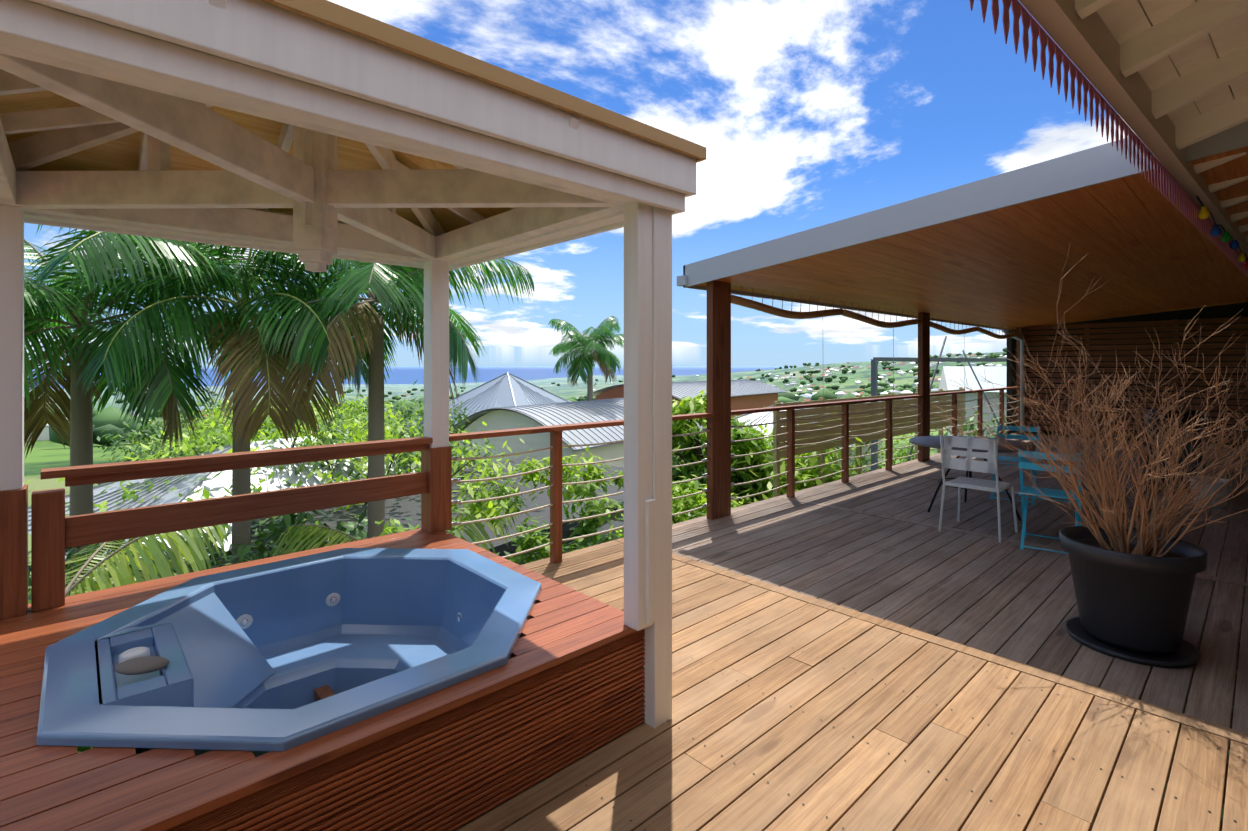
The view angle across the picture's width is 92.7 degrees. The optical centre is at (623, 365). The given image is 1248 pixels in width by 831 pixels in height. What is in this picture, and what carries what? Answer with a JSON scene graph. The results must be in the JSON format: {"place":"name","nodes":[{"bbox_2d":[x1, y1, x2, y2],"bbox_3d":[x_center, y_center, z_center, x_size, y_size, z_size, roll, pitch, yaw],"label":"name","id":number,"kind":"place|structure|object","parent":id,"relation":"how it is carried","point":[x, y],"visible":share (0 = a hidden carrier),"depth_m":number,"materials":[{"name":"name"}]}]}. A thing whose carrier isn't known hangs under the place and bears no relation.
{"place":"outdoors","nodes":[
{"label":"outdoors","id":0,"kind":"place"},
{"bbox_2d":[27,366,803,388],"bbox_3d":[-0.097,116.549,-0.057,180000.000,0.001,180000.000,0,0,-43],"label":"sea water","id":1,"kind":"structure","parent":0,"point":[406,374],"depth_m":9611.44,"materials":[{"name":"blue liquid"}]},
{"bbox_2d":[40,386,1019,547],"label":"railing top rails","id":2,"kind":"object","parent":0,"point":[94,528],"visible":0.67,"depth_m":3.27,"materials":[{"name":"brown wood"}]},
{"bbox_2d":[510,520,623,559],"bbox_3d":[-2.044,4.668,12.650,4.729,3.038,2.427,0,0,-56],"label":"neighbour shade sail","id":3,"kind":"object","parent":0,"point":[606,526],"visible":0.08,"depth_m":13.60,"materials":[{"name":"grey fabric"}]},
{"bbox_2d":[24,0,1133,365],"label":"sky","id":4,"kind":"structure","parent":0,"point":[806,114],"materials":[{"name":"blue"}]},
{"bbox_2d":[24,352,1233,827],"bbox_3d":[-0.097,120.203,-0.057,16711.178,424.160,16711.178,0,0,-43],"label":"background landscape","id":5,"kind":"structure","parent":0,"point":[44,454],"depth_m":1176.12,"materials":[{"name":"green plant"}]},
{"bbox_2d":[77,746,89,752],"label":"shrubs","id":6,"kind":"object","parent":5,"relation":"on","point":[82,748],"depth_m":4.50,"materials":[{"name":"green plant"}]},
{"bbox_2d":[28,524,228,748],"bbox_3d":[-5.383,3.673,4.990,4.491,4.500,4.549,0,0,-43],"label":"understorey palm","id":7,"kind":"object","parent":5,"relation":"on","point":[192,548],"visible":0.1,"depth_m":5.42,"materials":[{"name":"green plant"}]},
{"bbox_2d":[24,226,319,582],"bbox_3d":[-8.562,1.547,9.492,6.106,9.501,6.227,0,0,-43],"label":"palm","id":8,"kind":"object","parent":5,"relation":"on","point":[166,388],"visible":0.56,"depth_m":9.21,"materials":[{"name":"green plant"}]},
{"bbox_2d":[93,396,274,486],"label":"shrub","id":9,"kind":"object","parent":5,"relation":"on","point":[135,440],"depth_m":43.15,"materials":[{"name":"green plant"}]},
{"bbox_2d":[93,394,277,484],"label":"shrub","id":10,"kind":"object","parent":5,"relation":"on","point":[115,443],"visible":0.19,"depth_m":42.62,"materials":[{"name":"green plant"}]},
{"bbox_2d":[24,400,416,579],"bbox_3d":[-9.622,4.857,16.513,11.005,8.417,11.812,0,0,-43],"label":"shrub","id":11,"kind":"object","parent":5,"relation":"on","point":[184,447],"visible":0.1,"depth_m":14.89,"materials":[{"name":"green plant"}]},
{"bbox_2d":[24,225,423,564],"bbox_3d":[-6.482,1.462,10.166,6.575,9.658,5.969,0,0,-43],"label":"royal palm","id":12,"kind":"object","parent":5,"relation":"on","point":[238,361],"visible":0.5,"depth_m":8.89,"materials":[{"name":"green plant"}]},
{"bbox_2d":[152,399,330,456],"bbox_3d":[-23.904,5.594,37.812,9.977,7.682,10.497,0,0,-43],"label":"belt tree","id":13,"kind":"object","parent":5,"relation":"on","point":[218,434],"visible":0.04,"depth_m":36.49,"materials":[{"name":"green plant"}]},
{"bbox_2d":[28,435,456,582],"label":"house roof","id":14,"kind":"structure","parent":5,"relation":"on","point":[184,485],"depth_m":15.05,"materials":[{"name":"grey"}]},
{"bbox_2d":[98,406,418,483],"bbox_3d":[-11.260,4.405,19.010,9.453,6.887,9.418,0,0,-43],"label":"shrub","id":15,"kind":"object","parent":5,"relation":"on","point":[268,424],"visible":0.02,"depth_m":17.71,"materials":[{"name":"green plant"}]},
{"bbox_2d":[28,490,499,599],"bbox_3d":[-7.068,4.617,8.857,12.801,4.722,7.295,0,0,-43],"label":"bank shrub","id":16,"kind":"object","parent":5,"relation":"on","point":[276,527],"visible":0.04,"depth_m":10.28,"materials":[{"name":"green plant"}]},
{"bbox_2d":[191,399,341,455],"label":"belt tree","id":17,"kind":"object","parent":5,"relation":"on","point":[260,427],"depth_m":46.79,"materials":[{"name":"green plant"}]},
{"bbox_2d":[251,395,354,440],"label":"belt tree","id":18,"kind":"object","parent":5,"relation":"on","point":[265,427],"visible":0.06,"depth_m":47.52,"materials":[{"name":"green plant"}]},
{"bbox_2d":[118,393,543,567],"bbox_3d":[-6.964,5.165,16.262,12.364,8.910,11.620,0,0,-43],"label":"shrub","id":19,"kind":"object","parent":5,"relation":"on","point":[206,493],"visible":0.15,"depth_m":15.83,"materials":[{"name":"green plant"}]},
{"bbox_2d":[318,392,392,433],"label":"shrub","id":20,"kind":"object","parent":5,"relation":"on","point":[345,405],"visible":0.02,"depth_m":55.58,"materials":[{"name":"green plant"}]},
{"bbox_2d":[191,242,534,538],"bbox_3d":[-4.374,1.428,10.195,5.011,9.604,5.301,0,0,-43],"label":"palm","id":21,"kind":"object","parent":5,"relation":"on","point":[368,320],"visible":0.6,"depth_m":9.64,"materials":[{"name":"green"}]},
{"bbox_2d":[251,405,486,481],"bbox_3d":[-8.658,4.304,19.235,9.414,6.819,9.523,0,0,2],"label":"shrub","id":22,"kind":"object","parent":5,"relation":"on","point":[354,412],"visible":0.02,"depth_m":18.88,"materials":[{"name":"green plant"}]},
{"bbox_2d":[262,394,513,485],"bbox_3d":[-8.239,4.662,19.880,10.390,7.434,10.152,0,0,-43],"label":"shrub","id":23,"kind":"object","parent":5,"relation":"on","point":[335,438],"visible":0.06,"depth_m":18.67,"materials":[{"name":"green plant"}]},
{"bbox_2d":[270,487,519,556],"bbox_3d":[-2.980,3.944,8.059,4.166,4.251,3.864,0,0,-43],"label":"palm","id":24,"kind":"object","parent":5,"relation":"on","point":[306,535],"visible":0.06,"depth_m":8.27,"materials":[{"name":"green plant"}]},
{"bbox_2d":[353,396,449,442],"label":"shrub","id":25,"kind":"object","parent":5,"relation":"on","point":[421,403],"depth_m":40.91,"materials":[{"name":"green plant"}]},
{"bbox_2d":[332,397,475,459],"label":"belt tree","id":26,"kind":"object","parent":5,"relation":"on","point":[404,413],"visible":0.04,"depth_m":31.37,"materials":[{"name":"green plant"}]},
{"bbox_2d":[364,380,471,455],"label":"belt tree","id":27,"kind":"object","parent":5,"relation":"on","point":[461,402],"visible":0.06,"depth_m":34.68,"materials":[{"name":"green plant"}]},
{"bbox_2d":[251,456,623,563],"bbox_3d":[-3.427,6.219,16.206,7.300,5.660,10.300,0,0,33],"label":"shrub","id":28,"kind":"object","parent":5,"relation":"on","point":[400,509],"depth_m":14.22,"materials":[{"name":"green plant"}]},
{"bbox_2d":[406,372,568,458],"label":"house roof","id":29,"kind":"structure","parent":5,"relation":"on","point":[507,389],"depth_m":36.55,"materials":[{"name":"grey metal"}]},
{"bbox_2d":[25,353,1006,440],"bbox_3d":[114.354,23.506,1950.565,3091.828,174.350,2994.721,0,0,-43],"label":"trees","id":30,"kind":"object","parent":5,"relation":"on","point":[44,435],"depth_m":989.38,"materials":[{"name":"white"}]},
{"bbox_2d":[35,348,1006,445],"bbox_3d":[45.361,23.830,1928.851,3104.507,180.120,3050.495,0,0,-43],"label":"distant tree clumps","id":31,"kind":"object","parent":5,"relation":"on","point":[108,417],"visible":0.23,"depth_m":262.15,"materials":[{"name":"green plant"}]},
{"bbox_2d":[449,398,701,466],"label":"house","id":32,"kind":"structure","parent":5,"relation":"on","point":[535,415],"depth_m":25.61,"materials":[{"name":"grey metal"}]},
{"bbox_2d":[548,316,623,400],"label":"distant palm","id":33,"kind":"object","parent":5,"relation":"on","point":[601,354],"visible":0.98,"depth_m":29.95,"materials":[{"name":"green plant"}]},
{"bbox_2d":[609,474,753,538],"bbox_3d":[0.982,3.710,8.619,3.006,4.354,2.543,0,0,-43],"label":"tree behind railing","id":34,"kind":"object","parent":5,"relation":"on","point":[678,505],"visible":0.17,"depth_m":8.60,"materials":[{"name":"green plant"}]},
{"bbox_2d":[585,380,786,427],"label":"house roof","id":35,"kind":"structure","parent":5,"relation":"on","point":[748,394],"depth_m":42.68,"materials":[{"name":"grey metal"}]},
{"bbox_2d":[672,407,869,521],"bbox_3d":[2.631,3.486,11.543,6.346,5.254,5.358,0,0,-43],"label":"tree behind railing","id":36,"kind":"object","parent":5,"relation":"on","point":[810,473],"visible":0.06,"depth_m":10.39,"materials":[{"name":"green plant"}]},
{"bbox_2d":[314,433,1247,830],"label":"deck substructure","id":37,"kind":"object","parent":5,"relation":"on","point":[324,691],"depth_m":2.90,"materials":[{"name":"brown wood"}]},
{"bbox_2d":[453,538,1247,830],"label":"deck boards","id":38,"kind":"object","parent":37,"relation":"on","point":[666,776],"visible":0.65,"depth_m":2.44,"materials":[{"name":"brown wood"}]},
{"bbox_2d":[0,528,644,830],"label":"tub platform","id":39,"kind":"structure","parent":38,"relation":"on","point":[564,686],"depth_m":1.94,"materials":[{"name":"brown wood"}]},
{"bbox_2d":[0,446,451,619],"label":"gazebo post bases","id":40,"kind":"object","parent":39,"relation":"on","point":[47,549],"visible":0.94,"depth_m":2.70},
{"bbox_2d":[36,548,541,757],"bbox_3d":[-1.309,1.444,2.608,1.780,0.740,1.780,0,0,-43],"label":"hot tub","id":41,"kind":"object","parent":39,"relation":"on","point":[388,631],"visible":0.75,"depth_m":2.74,"materials":[{"name":"blue plastic"}]},
{"bbox_2d":[115,656,168,674],"bbox_3d":[-1.705,1.062,2.106,0.169,0.040,0.109,0,0,3],"label":"stone","id":42,"kind":"object","parent":41,"relation":"on","point":[141,665],"visible":0.98,"depth_m":2.08,"materials":[{"name":"grey stone"}]},
{"bbox_2d":[118,593,461,663],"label":"tub fittings","id":43,"kind":"object","parent":41,"relation":"on","point":[244,621],"visible":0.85,"depth_m":2.98,"materials":[{"name":"white plastic"}]},
{"bbox_2d":[0,0,695,727],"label":"gazebo","id":44,"kind":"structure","parent":38,"relation":"on","point":[650,184],"depth_m":2.15,"materials":[{"name":"white wood"}]},
{"bbox_2d":[0,0,639,271],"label":"gazebo roof beams","id":45,"kind":"structure","parent":44,"relation":"on","point":[314,188],"depth_m":2.59,"materials":[{"name":"beige wood"}]},
{"bbox_2d":[0,0,705,232],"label":"gazebo roof","id":46,"kind":"structure","parent":45,"relation":"on","point":[120,154],"depth_m":2.42,"materials":[{"name":"beige wood"}]},
{"bbox_2d":[568,466,1246,830],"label":"deck screw heads","id":47,"kind":"object","parent":38,"relation":"in","point":[903,690],"visible":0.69,"depth_m":2.90,"materials":[{"name":"grey metal"}]},
{"bbox_3d":[6.064,-0.049,3.483,22.000,3.796,0.200,0,0,-40],"label":"house","id":48,"kind":"object","parent":38,"relation":"on","visible":0},
{"bbox_2d":[1007,302,1247,448],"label":"dark screen","id":49,"kind":"object","parent":48,"relation":"attached to","point":[1224,311],"visible":0.06,"depth_m":13.07,"materials":[{"name":"brown wood"}]},
{"bbox_2d":[1196,196,1247,260],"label":"festoon wire","id":50,"kind":"object","parent":48,"relation":"attached to","point":[1217,224],"visible":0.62,"depth_m":4.41,"materials":[{"name":"black metal"}]},
{"bbox_2d":[1198,206,1209,218],"bbox_3d":[3.958,-1.039,4.059,0.060,0.085,0.060,0,0,-40],"label":"festoon bulb","id":51,"kind":"object","parent":50,"relation":"hanging from","point":[1204,213],"visible":1,"depth_m":4.04,"materials":[{"name":"yellow glass"}]},
{"bbox_2d":[1210,225,1220,235],"bbox_3d":[4.434,-1.009,4.456,0.060,0.085,0.060,0,0,-40],"label":"festoon bulb","id":52,"kind":"object","parent":50,"relation":"hanging from","point":[1216,230],"visible":1,"depth_m":4.44,"materials":[{"name":"blue glass"}]},
{"bbox_2d":[1221,231,1230,241],"bbox_3d":[4.911,-1.046,4.853,0.060,0.085,0.060,0,0,-40],"label":"festoon bulb","id":53,"kind":"object","parent":50,"relation":"hanging from","point":[1226,237],"visible":0.96,"depth_m":4.84,"materials":[{"name":"green glass"}]},
{"bbox_2d":[1230,240,1238,248],"bbox_3d":[5.388,-1.067,5.249,0.060,0.085,0.060,0,0,-40],"label":"festoon bulb","id":54,"kind":"object","parent":50,"relation":"hanging from","point":[1234,244],"visible":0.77,"depth_m":5.24,"materials":[{"name":"blue glass"}]},
{"bbox_2d":[1237,253,1245,261],"bbox_3d":[5.864,-1.024,5.646,0.060,0.085,0.060,0,0,-40],"label":"festoon bulb","id":55,"kind":"object","parent":50,"relation":"hanging from","point":[1241,257],"visible":1,"depth_m":5.63,"materials":[{"name":"yellow glass"}]},
{"bbox_2d":[672,433,1247,733],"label":"dark deck boards","id":56,"kind":"object","parent":37,"relation":"on","point":[868,573],"visible":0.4,"depth_m":4.67,"materials":[{"name":"brown wood"}]},
{"bbox_2d":[550,390,1003,563],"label":"railing posts","id":57,"kind":"object","parent":56,"relation":"on","point":[556,498],"visible":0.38,"depth_m":6.97,"materials":[{"name":"brown wood"}]},
{"bbox_2d":[707,280,1023,519],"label":"pergola posts","id":58,"kind":"object","parent":56,"relation":"on","point":[719,383],"visible":0.88,"depth_m":6.07,"materials":[{"name":"brown wood"}]},
{"bbox_2d":[677,121,1247,432],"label":"roof fascia","id":59,"kind":"structure","parent":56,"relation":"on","point":[1107,162],"depth_m":4.29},
{"bbox_2d":[909,436,1035,520],"bbox_3d":[3.652,1.175,6.272,1.160,0.732,1.160,0,0,-43],"label":"bistro table","id":60,"kind":"object","parent":56,"relation":"on","point":[930,441],"visible":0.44,"depth_m":6.16,"materials":[{"name":"silver metal"}]},
{"bbox_2d":[939,435,1017,542],"bbox_3d":[3.272,1.098,5.511,0.568,0.902,0.514,0,0,-43],"label":"chair","id":61,"kind":"object","parent":56,"relation":"on","point":[997,486],"visible":1,"depth_m":5.40,"materials":[{"name":"white metal"}]},
{"bbox_2d":[990,424,1039,504],"bbox_3d":[4.532,1.129,6.882,0.424,0.842,0.471,0,0,42],"label":"bistro chair","id":62,"kind":"object","parent":56,"relation":"on","point":[1012,436],"visible":0.65,"depth_m":6.93,"materials":[{"name":"teal metal"}]},
{"bbox_2d":[1018,449,1081,553],"bbox_3d":[3.627,1.129,5.062,0.424,0.842,0.471,0,0,39],"label":"bistro chair","id":63,"kind":"object","parent":56,"relation":"on","point":[1054,493],"visible":0.62,"depth_m":5.03,"materials":[{"name":"teal metal"}]},
{"bbox_2d":[1059,526,1207,667],"bbox_3d":[2.816,1.262,3.318,0.630,0.571,0.630,0,0,-43],"label":"plant pot","id":64,"kind":"object","parent":56,"relation":"on","point":[1134,608],"visible":0.88,"depth_m":3.14,"materials":[{"name":"grey plastic"}]},
{"bbox_2d":[930,246,1247,556],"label":"bare shrub branches","id":65,"kind":"object","parent":64,"relation":"on","point":[1113,522],"visible":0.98,"depth_m":3.22,"materials":[{"name":"brown plant"}]},
{"bbox_2d":[1024,317,1247,443],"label":"privacy screen slats","id":66,"kind":"object","parent":56,"relation":"on","point":[1175,334],"visible":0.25,"depth_m":12.06,"materials":[{"name":"brown wood"}]},
{"bbox_2d":[1145,406,1208,492],"bbox_3d":[6.881,1.029,7.420,0.600,1.040,0.596,0,0,-43],"label":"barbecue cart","id":67,"kind":"object","parent":56,"relation":"on","point":[1186,414],"visible":0.38,"depth_m":7.22,"materials":[{"name":"black metal"}]},
{"bbox_2d":[1188,476,1232,508],"bbox_3d":[6.458,1.399,6.552,0.360,0.300,0.360,0,0,-43],"label":"white planter","id":68,"kind":"object","parent":56,"relation":"on","point":[1216,486],"visible":0.46,"depth_m":6.43,"materials":[{"name":"white"}]},
{"bbox_2d":[699,401,881,474],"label":"building","id":69,"kind":"structure","parent":5,"relation":"on","point":[764,417],"depth_m":28.00,"materials":[{"name":"grey"}]},
{"bbox_2d":[764,406,914,475],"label":"shrub","id":70,"kind":"object","parent":5,"relation":"on","point":[904,453],"depth_m":24.87,"materials":[{"name":"green plant"}]},
{"bbox_2d":[773,388,964,496],"bbox_3d":[5.514,2.959,12.285,8.600,4.780,0.100,0,0,-43],"label":"pale fence","id":71,"kind":"object","parent":5,"relation":"on","point":[822,435],"visible":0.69,"depth_m":11.09,"materials":[{"name":"beige wood"}]},
{"bbox_2d":[871,336,1006,470],"bbox_3d":[12.675,2.623,21.679,9.136,7.367,2.007,0,0,-15],"label":"metal frame","id":72,"kind":"object","parent":5,"relation":"on","point":[874,389],"visible":0.35,"depth_m":20.72,"materials":[{"name":"grey metal"}]},
{"bbox_2d":[913,410,1006,459],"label":"shrub","id":73,"kind":"object","parent":5,"relation":"on","point":[972,426],"visible":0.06,"depth_m":22.82,"materials":[{"name":"green plant"}]},
{"bbox_2d":[939,366,1006,437],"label":"building","id":74,"kind":"structure","parent":5,"relation":"on","point":[996,375],"depth_m":26.25,"materials":[{"name":"white paint"}]},
{"bbox_2d":[672,388,785,522],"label":"shrub","id":75,"kind":"object","parent":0,"point":[691,406],"visible":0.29,"depth_m":10.31,"materials":[{"name":"green plant"}]},
{"bbox_2d":[452,394,1018,557],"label":"railing ropes","id":76,"kind":"object","parent":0,"point":[517,513],"visible":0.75,"depth_m":5.64,"materials":[{"name":"silver metal"}]},
{"bbox_2d":[452,393,1018,524],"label":"railing rope fittings","id":77,"kind":"object","parent":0,"point":[456,479],"visible":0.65,"depth_m":5.92,"materials":[{"name":"silver metal"}]},
{"bbox_2d":[698,146,1247,329],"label":"patio ceiling","id":78,"kind":"structure","parent":0,"point":[1142,243],"depth_m":6.13,"materials":[{"name":"brown wood"}]},
{"bbox_2d":[731,287,1018,338],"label":"pergola blinds","id":79,"kind":"object","parent":78,"relation":"hanging from","point":[756,305],"visible":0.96,"depth_m":8.02,"materials":[{"name":"brown fabric"}]},
{"bbox_2d":[893,328,964,404],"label":"pergola blind cords","id":80,"kind":"object","parent":79,"relation":"hanging from","point":[893,369],"visible":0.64,"depth_m":8.99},
{"bbox_2d":[1019,0,1247,259],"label":"roof beam","id":81,"kind":"structure","parent":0,"point":[1089,45],"depth_m":2.42,"materials":[{"name":"brown wood"}]},
{"bbox_2d":[970,0,1247,274],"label":"fringe trim","id":82,"kind":"structure","parent":81,"relation":"attached to","point":[1191,206],"depth_m":2.33,"materials":[{"name":"brown wood"}]},
{"bbox_2d":[1075,0,1247,242],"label":"roof eave","id":83,"kind":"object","parent":81,"relation":"on","point":[1178,31],"depth_m":2.50,"materials":[{"name":"beige wood"}]},
{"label":"bank shrub","id":84,"kind":"object","parent":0,"visible":0},
{"bbox_2d":[372,443,675,564],"bbox_3d":[-0.975,1.901,5.976,4.068,2.052,1.684,0,0,-43],"label":"hedge","id":85,"kind":"object","parent":84,"relation":"on","point":[533,539],"visible":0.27,"depth_m":5.96,"materials":[{"name":"green plant"}]}
]}

